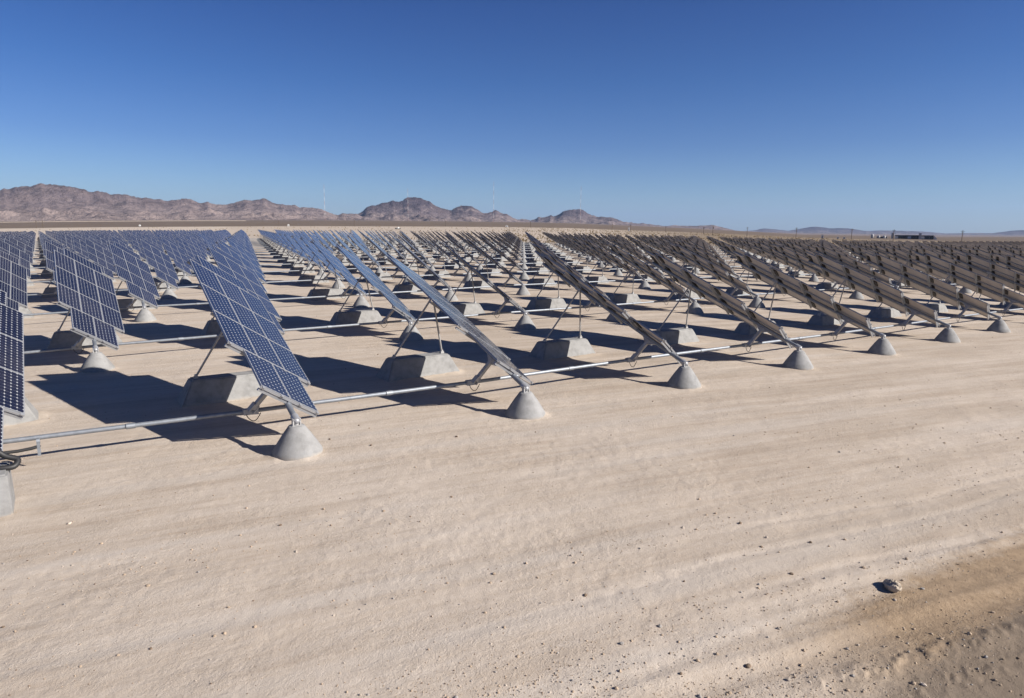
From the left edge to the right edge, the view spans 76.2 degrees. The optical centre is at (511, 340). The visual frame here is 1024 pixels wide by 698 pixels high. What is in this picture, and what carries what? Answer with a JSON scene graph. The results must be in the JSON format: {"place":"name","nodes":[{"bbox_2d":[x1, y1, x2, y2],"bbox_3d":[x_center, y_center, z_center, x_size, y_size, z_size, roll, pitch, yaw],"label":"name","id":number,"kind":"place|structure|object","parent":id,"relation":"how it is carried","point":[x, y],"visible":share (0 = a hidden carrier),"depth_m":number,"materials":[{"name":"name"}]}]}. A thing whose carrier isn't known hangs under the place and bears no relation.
{"place":"outdoors","nodes":[
{"label":"outdoors","id":0,"kind":"place"},
{"bbox_2d":[0,183,372,220],"bbox_3d":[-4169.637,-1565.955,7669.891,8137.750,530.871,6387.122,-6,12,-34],"label":"mountains","id":1,"kind":"structure","parent":0,"point":[44,202],"depth_m":7479.79,"materials":[{"name":"stone"}]},
{"bbox_2d":[358,197,523,221],"bbox_3d":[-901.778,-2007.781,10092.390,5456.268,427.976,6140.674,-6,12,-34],"label":"mountains","id":2,"kind":"structure","parent":0,"point":[412,209],"depth_m":9903.89,"materials":[{"name":"stone"}]},
{"bbox_2d":[0,220,1023,697],"bbox_3d":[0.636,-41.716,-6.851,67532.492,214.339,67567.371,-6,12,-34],"label":"ground","id":3,"kind":"structure","parent":0,"point":[500,472],"depth_m":11.38,"materials":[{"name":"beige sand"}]},
{"bbox_2d":[0,462,14,516],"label":"drive pier","id":4,"kind":"structure","parent":3,"relation":"on","point":[7,499],"depth_m":10.96,"materials":[{"name":"concrete"}]},
{"bbox_2d":[0,450,20,470],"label":"hose","id":5,"kind":"object","parent":4,"relation":"on","point":[15,459],"visible":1,"depth_m":11.23,"materials":[{"name":"black rubber"}]},
{"bbox_2d":[0,250,33,318],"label":"solar tracker","id":6,"kind":"object","parent":3,"relation":"on","point":[13,278],"visible":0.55,"depth_m":34.04,"materials":[{"name":"blue glass"}]},
{"bbox_2d":[0,239,34,286],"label":"solar tracker","id":7,"kind":"object","parent":3,"relation":"on","point":[14,250],"visible":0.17,"depth_m":54.27,"materials":[{"name":"blue glass"}]},
{"bbox_2d":[0,290,38,457],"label":"solar tracker","id":8,"kind":"object","parent":3,"relation":"on","point":[17,407],"visible":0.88,"depth_m":15.11,"materials":[{"name":"blue glass"}]},
{"bbox_2d":[4,438,40,455],"bbox_3d":[-10.103,2.183,12.776,1.444,0.358,0.137,-6,12,-34],"label":"bracket","id":9,"kind":"object","parent":8,"relation":"attached to","point":[38,446],"visible":0.98,"depth_m":13.04,"materials":[{"name":"metal"}]},
{"bbox_2d":[9,236,35,270],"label":"solar tracker","id":10,"kind":"object","parent":3,"relation":"on","point":[28,249],"visible":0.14,"depth_m":74.34,"materials":[{"name":"blue glass"}]},
{"bbox_2d":[40,237,62,279],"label":"solar tracker","id":11,"kind":"object","parent":3,"relation":"on","point":[48,239],"visible":0.21,"depth_m":65.53,"materials":[{"name":"blue glass"}]},
{"bbox_2d":[41,240,72,297],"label":"solar tracker","id":12,"kind":"object","parent":3,"relation":"on","point":[49,249],"visible":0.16,"depth_m":45.61,"materials":[{"name":"blue glass"}]},
{"bbox_2d":[65,234,77,254],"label":"solar tracker","id":13,"kind":"object","parent":3,"relation":"on","point":[69,242],"visible":0.18,"depth_m":95.38,"materials":[{"name":"blue glass"}]},
{"bbox_2d":[72,235,92,261],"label":"solar tracker","id":14,"kind":"object","parent":3,"relation":"on","point":[80,248],"visible":0.34,"depth_m":75.86,"materials":[{"name":"blue glass"}]},
{"bbox_2d":[46,247,124,372],"bbox_3d":[-16.136,-1.392,24.554,2.689,4.040,7.904,-6,12,-34],"label":"solar tracker","id":15,"kind":"object","parent":3,"relation":"on","point":[86,296],"visible":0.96,"depth_m":24.57,"materials":[{"name":"blue glass"}]},
{"bbox_2d":[85,237,116,281],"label":"solar tracker","id":16,"kind":"object","parent":3,"relation":"on","point":[99,254],"visible":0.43,"depth_m":56.24,"materials":[{"name":"blue glass"}]},
{"bbox_2d":[94,234,110,251],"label":"solar tracker","id":17,"kind":"object","parent":3,"relation":"on","point":[101,240],"visible":0.26,"depth_m":88.49,"materials":[{"name":"blue glass"}]},
{"bbox_2d":[111,236,133,271],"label":"solar tracker","id":18,"kind":"object","parent":3,"relation":"on","point":[120,241],"visible":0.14,"depth_m":69.44,"materials":[{"name":"blue glass"}]},
{"bbox_2d":[108,241,159,321],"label":"solar tracker","id":19,"kind":"object","parent":3,"relation":"on","point":[133,270],"visible":0.93,"depth_m":36.14,"materials":[{"name":"blue glass"}]},
{"bbox_2d":[130,234,149,268],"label":"solar tracker","id":20,"kind":"object","parent":3,"relation":"on","point":[136,242],"visible":0.44,"depth_m":78.70,"materials":[{"name":"blue glass"}]},
{"bbox_2d":[139,238,179,298],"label":"solar tracker","id":21,"kind":"object","parent":3,"relation":"on","point":[158,259],"visible":0.91,"depth_m":46.79,"materials":[{"name":"blue glass"}]},
{"bbox_2d":[157,236,192,283],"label":"solar tracker","id":22,"kind":"object","parent":3,"relation":"on","point":[176,253],"visible":0.83,"depth_m":58.63,"materials":[{"name":"blue glass"}]},
{"bbox_2d":[174,235,199,273],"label":"solar tracker","id":23,"kind":"object","parent":3,"relation":"on","point":[187,247],"visible":0.48,"depth_m":71.30,"materials":[{"name":"blue glass"}]},
{"bbox_2d":[184,234,207,260],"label":"solar tracker","id":24,"kind":"object","parent":3,"relation":"on","point":[199,249],"visible":0.42,"depth_m":82.83,"materials":[{"name":"blue glass"}]},
{"bbox_2d":[191,233,211,260],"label":"solar tracker","id":25,"kind":"object","parent":3,"relation":"on","point":[201,241],"visible":0.5,"depth_m":94.34,"materials":[{"name":"blue glass"}]},
{"bbox_2d":[215,240,267,294],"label":"solar tracker","id":26,"kind":"object","parent":3,"relation":"on","point":[229,250],"visible":0.14,"depth_m":40.52,"materials":[{"name":"blue glass"}]},
{"bbox_2d":[200,245,284,335],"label":"solar tracker","id":27,"kind":"object","parent":3,"relation":"on","point":[230,265],"visible":0.41,"depth_m":28.67,"materials":[{"name":"blue glass"}]},
{"bbox_2d":[229,236,262,271],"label":"solar tracker","id":28,"kind":"object","parent":3,"relation":"on","point":[247,249],"visible":0.16,"depth_m":64.23,"materials":[{"name":"blue glass"}]},
{"bbox_2d":[225,237,267,291],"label":"solar tracker","id":29,"kind":"object","parent":3,"relation":"on","point":[245,254],"visible":0.34,"depth_m":51.73,"materials":[{"name":"blue glass"}]},
{"bbox_2d":[177,255,322,460],"bbox_3d":[-6.638,0.003,16.314,2.689,4.038,7.904,-6,12,-34],"label":"solar tracker","id":30,"kind":"object","parent":3,"relation":"on","point":[246,323],"visible":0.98,"depth_m":16.36,"materials":[{"name":"blue glass"}]},
{"bbox_2d":[273,232,296,257],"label":"solar tracker","id":31,"kind":"object","parent":3,"relation":"on","point":[283,241],"visible":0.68,"depth_m":101.09,"materials":[{"name":"blue glass"}]},
{"bbox_2d":[277,234,304,262],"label":"solar tracker","id":32,"kind":"object","parent":3,"relation":"on","point":[290,246],"visible":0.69,"depth_m":89.68,"materials":[{"name":"blue glass"}]},
{"bbox_2d":[281,234,313,268],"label":"solar tracker","id":33,"kind":"object","parent":3,"relation":"on","point":[297,247],"visible":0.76,"depth_m":78.29,"materials":[{"name":"blue glass"}]},
{"bbox_2d":[33,250,571,263],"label":"drive pipe","id":34,"kind":"object","parent":3,"relation":"on","point":[375,253],"visible":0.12,"depth_m":109.09,"materials":[{"name":"metal"}]},
{"bbox_2d":[288,235,325,275],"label":"solar tracker","id":35,"kind":"object","parent":3,"relation":"on","point":[304,248],"visible":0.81,"depth_m":66.75,"materials":[{"name":"blue glass"}]},
{"bbox_2d":[296,236,344,287],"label":"solar tracker","id":36,"kind":"object","parent":3,"relation":"on","point":[314,249],"visible":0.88,"depth_m":55.14,"materials":[{"name":"blue glass"}]},
{"bbox_2d":[306,239,369,307],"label":"solar tracker","id":37,"kind":"object","parent":3,"relation":"on","point":[336,263],"visible":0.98,"depth_m":42.57,"materials":[{"name":"blue glass"}]},
{"bbox_2d":[332,234,359,264],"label":"solar tracker","id":38,"kind":"object","parent":3,"relation":"on","point":[346,246],"visible":0.44,"depth_m":81.38,"materials":[{"name":"blue glass"}]},
{"bbox_2d":[346,235,383,272],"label":"solar tracker","id":39,"kind":"object","parent":3,"relation":"on","point":[370,256],"visible":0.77,"depth_m":69.06,"materials":[{"name":"blue glass"}]},
{"bbox_2d":[329,244,422,340],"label":"solar tracker","id":40,"kind":"object","parent":3,"relation":"on","point":[372,278],"visible":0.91,"depth_m":31.24,"materials":[{"name":"blue glass"}]},
{"bbox_2d":[27,266,741,295],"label":"drive pipe","id":41,"kind":"object","parent":3,"relation":"on","point":[356,278],"visible":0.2,"depth_m":54.50,"materials":[{"name":"metal"}]},
{"bbox_2d":[363,236,410,284],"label":"solar tracker","id":42,"kind":"object","parent":3,"relation":"on","point":[405,281],"visible":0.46,"depth_m":58.66,"materials":[{"name":"blue glass"}]},
{"bbox_2d":[30,253,752,267],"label":"drive pipe","id":43,"kind":"object","parent":3,"relation":"on","point":[397,256],"visible":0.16,"depth_m":97.90,"materials":[{"name":"metal"}]},
{"bbox_2d":[377,234,407,263],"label":"solar tracker","id":44,"kind":"object","parent":3,"relation":"on","point":[397,251],"visible":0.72,"depth_m":84.25,"materials":[{"name":"blue glass"}]},
{"bbox_2d":[27,260,771,282],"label":"drive pipe","id":45,"kind":"object","parent":3,"relation":"on","point":[381,267],"visible":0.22,"depth_m":68.83,"materials":[{"name":"metal"}]},
{"bbox_2d":[395,235,435,270],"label":"solar tracker","id":46,"kind":"object","parent":3,"relation":"on","point":[421,255],"visible":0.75,"depth_m":72.66,"materials":[{"name":"grey glass"}]},
{"bbox_2d":[392,238,457,300],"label":"solar tracker","id":47,"kind":"object","parent":3,"relation":"on","point":[412,287],"visible":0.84,"depth_m":46.05,"materials":[{"name":"grey glass"}]},
{"bbox_2d":[417,234,450,262],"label":"solar tracker","id":48,"kind":"object","parent":3,"relation":"on","point":[432,260],"visible":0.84,"depth_m":88.09,"materials":[{"name":"grey glass"}]},
{"bbox_2d":[31,256,856,274],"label":"drive pipe","id":49,"kind":"object","parent":3,"relation":"on","point":[401,260],"visible":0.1,"depth_m":83.26,"materials":[{"name":"metal"}]},
{"bbox_2d":[423,236,474,281],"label":"solar tracker","id":50,"kind":"object","parent":3,"relation":"on","point":[468,277],"visible":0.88,"depth_m":61.72,"materials":[{"name":"grey metal"}]},
{"bbox_2d":[376,253,545,419],"bbox_3d":[-1.710,-0.463,19.185,2.689,4.016,7.894,-6,12,-34],"label":"solar tracker","id":51,"kind":"object","parent":3,"relation":"on","point":[525,404],"visible":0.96,"depth_m":19.76,"materials":[{"name":"grey metal"}]},
{"bbox_2d":[442,235,483,270],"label":"solar tracker","id":52,"kind":"object","parent":3,"relation":"on","point":[464,251],"visible":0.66,"depth_m":76.14,"materials":[{"name":"grey metal"}]},
{"bbox_2d":[23,271,920,315],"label":"drive pipe","id":53,"kind":"object","parent":3,"relation":"on","point":[133,307],"visible":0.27,"depth_m":40.68,"materials":[{"name":"metal"}]},
{"bbox_2d":[437,243,535,329],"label":"solar tracker","id":54,"kind":"object","parent":3,"relation":"on","point":[525,321],"visible":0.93,"depth_m":33.69,"materials":[{"name":"grey metal"}]},
{"bbox_2d":[24,284,956,353],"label":"drive pipe","id":55,"kind":"object","parent":3,"relation":"on","point":[200,337],"visible":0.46,"depth_m":28.37,"materials":[{"name":"metal"}]},
{"bbox_2d":[463,238,529,294],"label":"solar tracker","id":56,"kind":"object","parent":3,"relation":"on","point":[523,290],"visible":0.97,"depth_m":49.79,"materials":[{"name":"grey metal"}]},
{"bbox_2d":[476,236,528,279],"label":"solar tracker","id":57,"kind":"object","parent":3,"relation":"on","point":[523,275],"visible":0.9,"depth_m":64.63,"materials":[{"name":"grey metal"}]},
{"bbox_2d":[485,235,527,269],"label":"solar tracker","id":58,"kind":"object","parent":3,"relation":"on","point":[523,266],"visible":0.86,"depth_m":79.35,"materials":[{"name":"grey metal"}]},
{"bbox_2d":[493,234,526,262],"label":"solar tracker","id":59,"kind":"object","parent":3,"relation":"on","point":[510,247],"visible":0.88,"depth_m":93.90,"materials":[{"name":"grey metal"}]},
{"bbox_2d":[0,229,1023,254],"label":"distant trackers","id":60,"kind":"object","parent":3,"relation":"on","point":[223,234],"visible":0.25,"depth_m":194.57,"materials":[{"name":"metal"}]},
{"bbox_2d":[3,308,1022,443],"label":"drive pipe","id":61,"kind":"object","parent":3,"relation":"on","point":[244,411],"visible":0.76,"depth_m":16.68,"materials":[{"name":"metal"}]},
{"bbox_2d":[20,226,1019,249],"bbox_3d":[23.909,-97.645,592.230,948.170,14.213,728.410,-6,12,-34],"label":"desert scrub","id":62,"kind":"object","parent":3,"relation":"on","point":[544,229],"visible":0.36,"depth_m":525.18,"materials":[{"name":"green plant"}]},
{"bbox_2d":[526,236,568,273],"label":"solar tracker","id":63,"kind":"object","parent":3,"relation":"on","point":[536,269],"visible":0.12,"depth_m":68.61,"materials":[{"name":"grey metal"}]},
{"bbox_2d":[526,238,589,286],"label":"solar tracker","id":64,"kind":"object","parent":3,"relation":"on","point":[537,280],"visible":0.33,"depth_m":53.75,"materials":[{"name":"grey metal"}]},
{"bbox_2d":[526,242,621,321],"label":"solar tracker","id":65,"kind":"object","parent":3,"relation":"on","point":[545,303],"visible":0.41,"depth_m":38.19,"materials":[{"name":"grey metal"}]},
{"bbox_2d":[557,234,592,261],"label":"solar tracker","id":66,"kind":"object","parent":3,"relation":"on","point":[573,246],"visible":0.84,"depth_m":101.14,"materials":[{"name":"grey metal"}]},
{"bbox_2d":[563,235,604,267],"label":"solar tracker","id":67,"kind":"object","parent":3,"relation":"on","point":[600,265],"visible":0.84,"depth_m":85.95,"materials":[{"name":"grey metal"}]},
{"bbox_2d":[572,237,622,275],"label":"solar tracker","id":68,"kind":"object","parent":3,"relation":"on","point":[618,272],"visible":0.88,"depth_m":71.03,"materials":[{"name":"grey metal"}]},
{"bbox_2d":[586,235,621,259],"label":"solar tracker","id":69,"kind":"object","parent":3,"relation":"on","point":[598,243],"visible":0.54,"depth_m":103.77,"materials":[{"name":"grey metal"}]},
{"bbox_2d":[529,251,700,388],"bbox_3d":[3.259,-0.990,22.555,2.689,4.040,7.904,-6,12,-34],"label":"solar tracker","id":70,"kind":"object","parent":3,"relation":"on","point":[683,376],"visible":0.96,"depth_m":23.04,"materials":[{"name":"grey metal"}]},
{"bbox_2d":[583,238,650,288],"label":"solar tracker","id":71,"kind":"object","parent":3,"relation":"on","point":[620,263],"visible":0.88,"depth_m":56.19,"materials":[{"name":"grey metal"}]},
{"bbox_2d":[610,237,662,272],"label":"solar tracker","id":72,"kind":"object","parent":3,"relation":"on","point":[630,250],"visible":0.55,"depth_m":74.05,"materials":[{"name":"grey metal"}]},
{"bbox_2d":[607,243,703,313],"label":"solar tracker","id":73,"kind":"object","parent":3,"relation":"on","point":[657,276],"visible":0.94,"depth_m":40.91,"materials":[{"name":"grey metal"}]},
{"bbox_2d":[633,239,687,281],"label":"solar tracker","id":74,"kind":"object","parent":3,"relation":"on","point":[643,246],"visible":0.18,"depth_m":60.20,"materials":[{"name":"grey metal"}]},
{"bbox_2d":[648,238,699,273],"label":"solar tracker","id":75,"kind":"object","parent":3,"relation":"on","point":[664,248],"visible":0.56,"depth_m":77.45,"materials":[{"name":"grey metal"}]},
{"bbox_2d":[682,238,730,269],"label":"solar tracker","id":76,"kind":"object","parent":3,"relation":"on","point":[721,260],"visible":0.36,"depth_m":80.20,"materials":[{"name":"grey metal"}]},
{"bbox_2d":[677,240,742,281],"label":"solar tracker","id":77,"kind":"object","parent":3,"relation":"on","point":[700,253],"visible":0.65,"depth_m":62.01,"materials":[{"name":"grey metal"}]},
{"bbox_2d":[669,243,764,307],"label":"solar tracker","id":78,"kind":"object","parent":3,"relation":"on","point":[710,268],"visible":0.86,"depth_m":44.33,"materials":[{"name":"grey metal"}]},
{"bbox_2d":[644,251,813,369],"bbox_3d":[8.210,-1.437,25.822,2.689,4.036,7.903,-6,12,-34],"label":"solar tracker","id":79,"kind":"object","parent":3,"relation":"on","point":[798,359],"visible":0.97,"depth_m":26.02,"materials":[{"name":"grey metal"}]},
{"bbox_2d":[724,243,802,302],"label":"solar tracker","id":80,"kind":"object","parent":3,"relation":"on","point":[731,249],"visible":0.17,"depth_m":49.23,"materials":[{"name":"grey metal"}]},
{"bbox_2d":[742,240,793,270],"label":"solar tracker","id":81,"kind":"object","parent":3,"relation":"on","point":[750,245],"visible":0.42,"depth_m":87.90,"materials":[{"name":"grey metal"}]},
{"bbox_2d":[753,241,818,281],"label":"solar tracker","id":82,"kind":"object","parent":3,"relation":"on","point":[767,250],"visible":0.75,"depth_m":69.34,"materials":[{"name":"grey metal"}]},
{"bbox_2d":[786,242,817,276],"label":"solar tracker","id":83,"kind":"object","parent":3,"relation":"on","point":[793,247],"visible":0.26,"depth_m":73.51,"materials":[{"name":"grey metal"}]},
{"bbox_2d":[733,251,895,355],"bbox_3d":[13.104,-1.873,29.137,2.689,4.036,7.903,-6,12,-34],"label":"solar tracker","id":84,"kind":"object","parent":3,"relation":"on","point":[811,296],"visible":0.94,"depth_m":29.16,"materials":[{"name":"grey metal"}]},
{"bbox_2d":[772,244,863,299],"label":"solar tracker","id":85,"kind":"object","parent":3,"relation":"on","point":[797,259],"visible":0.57,"depth_m":52.74,"materials":[{"name":"grey metal"}]},
{"bbox_2d":[814,245,899,289],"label":"solar tracker","id":86,"kind":"object","parent":3,"relation":"on","point":[847,261],"visible":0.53,"depth_m":55.60,"materials":[{"name":"grey metal"}]},
{"bbox_2d":[806,252,960,342],"bbox_3d":[18.255,-2.365,32.834,2.689,4.037,7.903,-6,12,-34],"label":"solar tracker","id":87,"kind":"object","parent":3,"relation":"on","point":[880,291],"visible":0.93,"depth_m":33.00,"materials":[{"name":"grey metal"}]},
{"bbox_2d":[851,246,927,294],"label":"solar tracker","id":88,"kind":"object","parent":3,"relation":"on","point":[858,251],"visible":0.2,"depth_m":59.28,"materials":[{"name":"grey metal"}]},
{"bbox_2d":[883,579,901,592],"bbox_3d":[5.192,3.340,8.907,0.205,0.174,0.304,15,-6,5],"label":"rock","id":89,"kind":"object","parent":3,"relation":"on","point":[891,585],"visible":1,"depth_m":8.83,"materials":[{"name":"beige stone"}]},
{"bbox_2d":[869,244,930,275],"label":"solar tracker","id":90,"kind":"object","parent":3,"relation":"on","point":[877,249],"visible":0.17,"depth_m":83.35,"materials":[{"name":"grey metal"}]},
{"bbox_2d":[880,233,936,239],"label":"industrial works","id":91,"kind":"structure","parent":3,"relation":"on","point":[925,237],"depth_m":1096.14,"materials":[{"name":"grey metal"}]},
{"bbox_2d":[885,246,971,293],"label":"solar tracker","id":92,"kind":"object","parent":3,"relation":"on","point":[902,257],"visible":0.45,"depth_m":61.80,"materials":[{"name":"grey metal"}]},
{"bbox_2d":[865,252,1010,332],"bbox_3d":[23.522,-2.881,36.694,2.689,4.038,7.904,-6,12,-34],"label":"solar tracker","id":93,"kind":"object","parent":3,"relation":"on","point":[941,290],"visible":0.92,"depth_m":36.97,"materials":[{"name":"grey metal"}]},
{"bbox_2d":[915,247,968,276],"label":"solar tracker","id":94,"kind":"object","parent":3,"relation":"on","point":[922,251],"visible":0.12,"depth_m":64.51,"materials":[{"name":"grey metal"}]},
{"bbox_2d":[943,247,966,283],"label":"solar tracker","id":95,"kind":"object","parent":3,"relation":"on","point":[950,253],"visible":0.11,"depth_m":69.04,"materials":[{"name":"grey metal"}]},
{"bbox_2d":[914,252,1023,315],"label":"solar tracker","id":96,"kind":"object","parent":3,"relation":"on","point":[976,283],"visible":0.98,"depth_m":40.87,"materials":[{"name":"grey metal"}]},
{"bbox_2d":[968,248,995,263],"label":"solar tracker","id":97,"kind":"object","parent":3,"relation":"on","point":[983,255],"visible":0.26,"depth_m":71.77,"materials":[{"name":"grey metal"}]},
{"bbox_2d":[956,252,1023,307],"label":"solar tracker","id":98,"kind":"object","parent":3,"relation":"on","point":[1011,279],"visible":0.77,"depth_m":44.89,"materials":[{"name":"grey metal"}]},
{"bbox_2d":[991,248,1023,259],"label":"solar tracker","id":99,"kind":"object","parent":3,"relation":"on","point":[999,252],"visible":0.25,"depth_m":74.97,"materials":[{"name":"grey metal"}]},
{"bbox_2d":[995,253,1023,306],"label":"solar tracker","id":100,"kind":"object","parent":3,"relation":"on","point":[1012,263],"visible":0.53,"depth_m":47.59,"materials":[{"name":"grey metal"}]},
{"bbox_2d":[0,0,1023,232],"label":"sky","id":101,"kind":"structure","parent":0,"point":[864,115],"materials":[{"name":"blue"}]},
{"bbox_2d":[518,209,735,230],"bbox_3d":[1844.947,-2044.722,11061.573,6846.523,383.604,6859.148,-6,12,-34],"label":"mountains","id":102,"kind":"structure","parent":0,"point":[571,216],"depth_m":10861.25,"materials":[{"name":"stone"}]},
{"bbox_2d":[751,227,1023,234],"bbox_3d":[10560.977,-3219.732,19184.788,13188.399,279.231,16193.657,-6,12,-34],"label":"mountains","id":103,"kind":"structure","parent":0,"point":[841,230],"depth_m":18646.47,"materials":[{"name":"stone"}]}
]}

